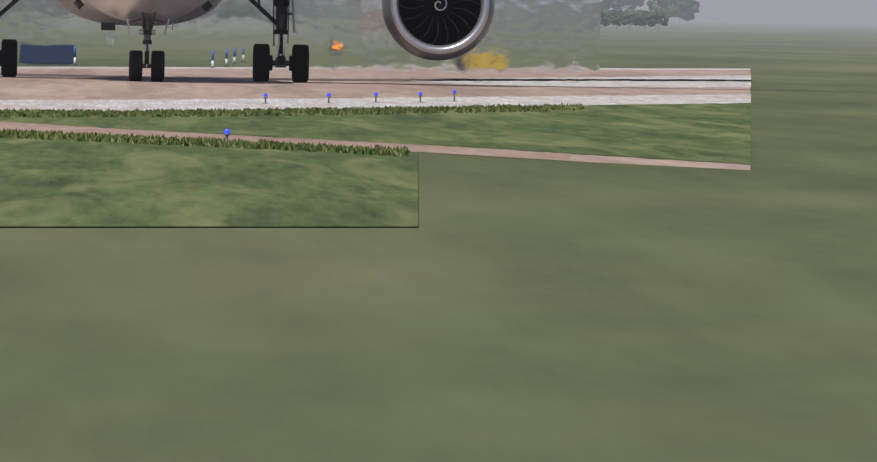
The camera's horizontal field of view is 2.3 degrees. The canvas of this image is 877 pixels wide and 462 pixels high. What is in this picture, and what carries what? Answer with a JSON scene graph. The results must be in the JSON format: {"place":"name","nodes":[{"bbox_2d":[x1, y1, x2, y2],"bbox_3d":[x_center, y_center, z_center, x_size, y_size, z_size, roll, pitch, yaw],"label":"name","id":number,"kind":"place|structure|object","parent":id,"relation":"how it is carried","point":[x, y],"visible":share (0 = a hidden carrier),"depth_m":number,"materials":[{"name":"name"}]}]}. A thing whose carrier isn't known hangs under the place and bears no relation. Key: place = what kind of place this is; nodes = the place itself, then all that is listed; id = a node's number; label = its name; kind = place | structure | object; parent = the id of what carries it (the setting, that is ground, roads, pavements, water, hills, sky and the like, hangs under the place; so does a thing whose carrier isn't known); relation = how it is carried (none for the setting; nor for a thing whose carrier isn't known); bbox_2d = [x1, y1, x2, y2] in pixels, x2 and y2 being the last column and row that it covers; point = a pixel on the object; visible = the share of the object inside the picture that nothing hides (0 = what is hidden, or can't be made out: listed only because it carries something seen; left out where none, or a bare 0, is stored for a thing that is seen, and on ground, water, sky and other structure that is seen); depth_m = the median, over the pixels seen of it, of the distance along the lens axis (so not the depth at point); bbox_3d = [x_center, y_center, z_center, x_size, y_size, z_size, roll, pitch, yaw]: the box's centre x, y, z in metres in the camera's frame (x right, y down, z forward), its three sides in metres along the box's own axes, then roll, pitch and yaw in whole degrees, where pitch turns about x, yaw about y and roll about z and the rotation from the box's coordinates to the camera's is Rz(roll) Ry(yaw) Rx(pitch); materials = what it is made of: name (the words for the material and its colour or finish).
{"place":"outdoors","nodes":[
{"label":"outdoors","id":0,"kind":"place"},
{"bbox_2d":[0,137,417,225],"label":"grass","id":1,"kind":"structure","parent":0,"point":[45,182],"depth_m":291.56,"materials":[{"name":"green plant"}]},
{"bbox_2d":[0,127,410,155],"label":"grass strip","id":2,"kind":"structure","parent":1,"relation":"on","point":[379,150],"depth_m":380.28,"materials":[{"name":"green plant"}]},
{"bbox_2d":[222,129,229,147],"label":"edge light","id":3,"kind":"object","parent":1,"relation":"on","point":[226,132],"visible":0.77,"depth_m":373.48,"materials":[{"name":"blue plastic"}]},
{"bbox_2d":[0,70,749,169],"bbox_3d":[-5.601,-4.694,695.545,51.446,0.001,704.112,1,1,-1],"label":"taxiway pavement","id":4,"kind":"structure","parent":0,"point":[45,88],"depth_m":665.09,"materials":[{"name":"beige concrete"}]},
{"bbox_2d":[0,0,494,81],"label":"aircraft","id":5,"kind":"object","parent":4,"relation":"on","point":[437,30],"visible":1,"depth_m":719.75,"materials":[{"name":"silver metal"}]},
{"bbox_2d":[0,121,569,160],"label":"dirt path","id":6,"kind":"structure","parent":4,"relation":"on","point":[412,147],"depth_m":398.81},
{"bbox_2d":[0,0,600,82],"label":"grass field","id":7,"kind":"structure","parent":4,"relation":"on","point":[551,41],"depth_m":771.99,"materials":[{"name":"green plant"}]},
{"bbox_2d":[0,103,750,163],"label":"island grass","id":8,"kind":"structure","parent":4,"relation":"on","point":[714,132],"depth_m":449.41,"materials":[{"name":"green plant"}]},
{"bbox_2d":[0,102,583,117],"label":"island grass tufts","id":9,"kind":"object","parent":8,"relation":"on","point":[247,111],"depth_m":503.41,"materials":[{"name":"green plant"}]},
{"bbox_2d":[0,94,750,110],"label":"concrete strip","id":10,"kind":"object","parent":4,"relation":"on","point":[160,104],"visible":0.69,"depth_m":572.53,"materials":[{"name":"grey concrete"}]},
{"bbox_2d":[262,93,268,103],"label":"edge light","id":11,"kind":"object","parent":10,"relation":"on","point":[265,95],"visible":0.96,"depth_m":554.52,"materials":[{"name":"blue"}]},
{"bbox_2d":[372,92,378,102],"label":"edge light","id":12,"kind":"object","parent":10,"relation":"on","point":[375,94],"visible":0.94,"depth_m":572.46,"materials":[{"name":"blue"}]},
{"bbox_2d":[0,73,750,81],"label":"rubber band","id":13,"kind":"object","parent":4,"relation":"on","point":[165,77],"visible":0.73,"depth_m":757.98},
{"bbox_2d":[409,75,750,87],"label":"runway","id":14,"kind":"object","parent":4,"relation":"on","point":[675,82],"visible":0.71,"depth_m":779.89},
{"bbox_2d":[600,68,749,69],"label":"edge band","id":15,"kind":"object","parent":4,"relation":"on","point":[674,68],"visible":0.2,"depth_m":1011.75,"materials":[{"name":"concrete"}]},
{"bbox_2d":[0,19,876,461],"bbox_3d":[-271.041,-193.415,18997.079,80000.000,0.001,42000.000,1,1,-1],"label":"ground grass","id":16,"kind":"structure","parent":0,"point":[496,309],"depth_m":173.44,"materials":[{"name":"green plant"}]},
{"bbox_2d":[600,10,668,30],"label":"trees","id":17,"kind":"object","parent":16,"relation":"on","point":[636,19],"depth_m":3830.64,"materials":[{"name":"green plant"}]},
{"bbox_2d":[601,0,699,24],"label":"tree row","id":18,"kind":"object","parent":16,"relation":"on","point":[685,10],"visible":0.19,"depth_m":7564.23,"materials":[{"name":"brown plant"}]},
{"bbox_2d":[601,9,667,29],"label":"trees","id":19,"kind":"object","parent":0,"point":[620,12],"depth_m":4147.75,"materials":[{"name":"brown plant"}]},
{"bbox_2d":[601,0,876,22],"label":"sky","id":20,"kind":"structure","parent":0,"point":[863,11],"materials":[{"name":"grey"}]}
]}

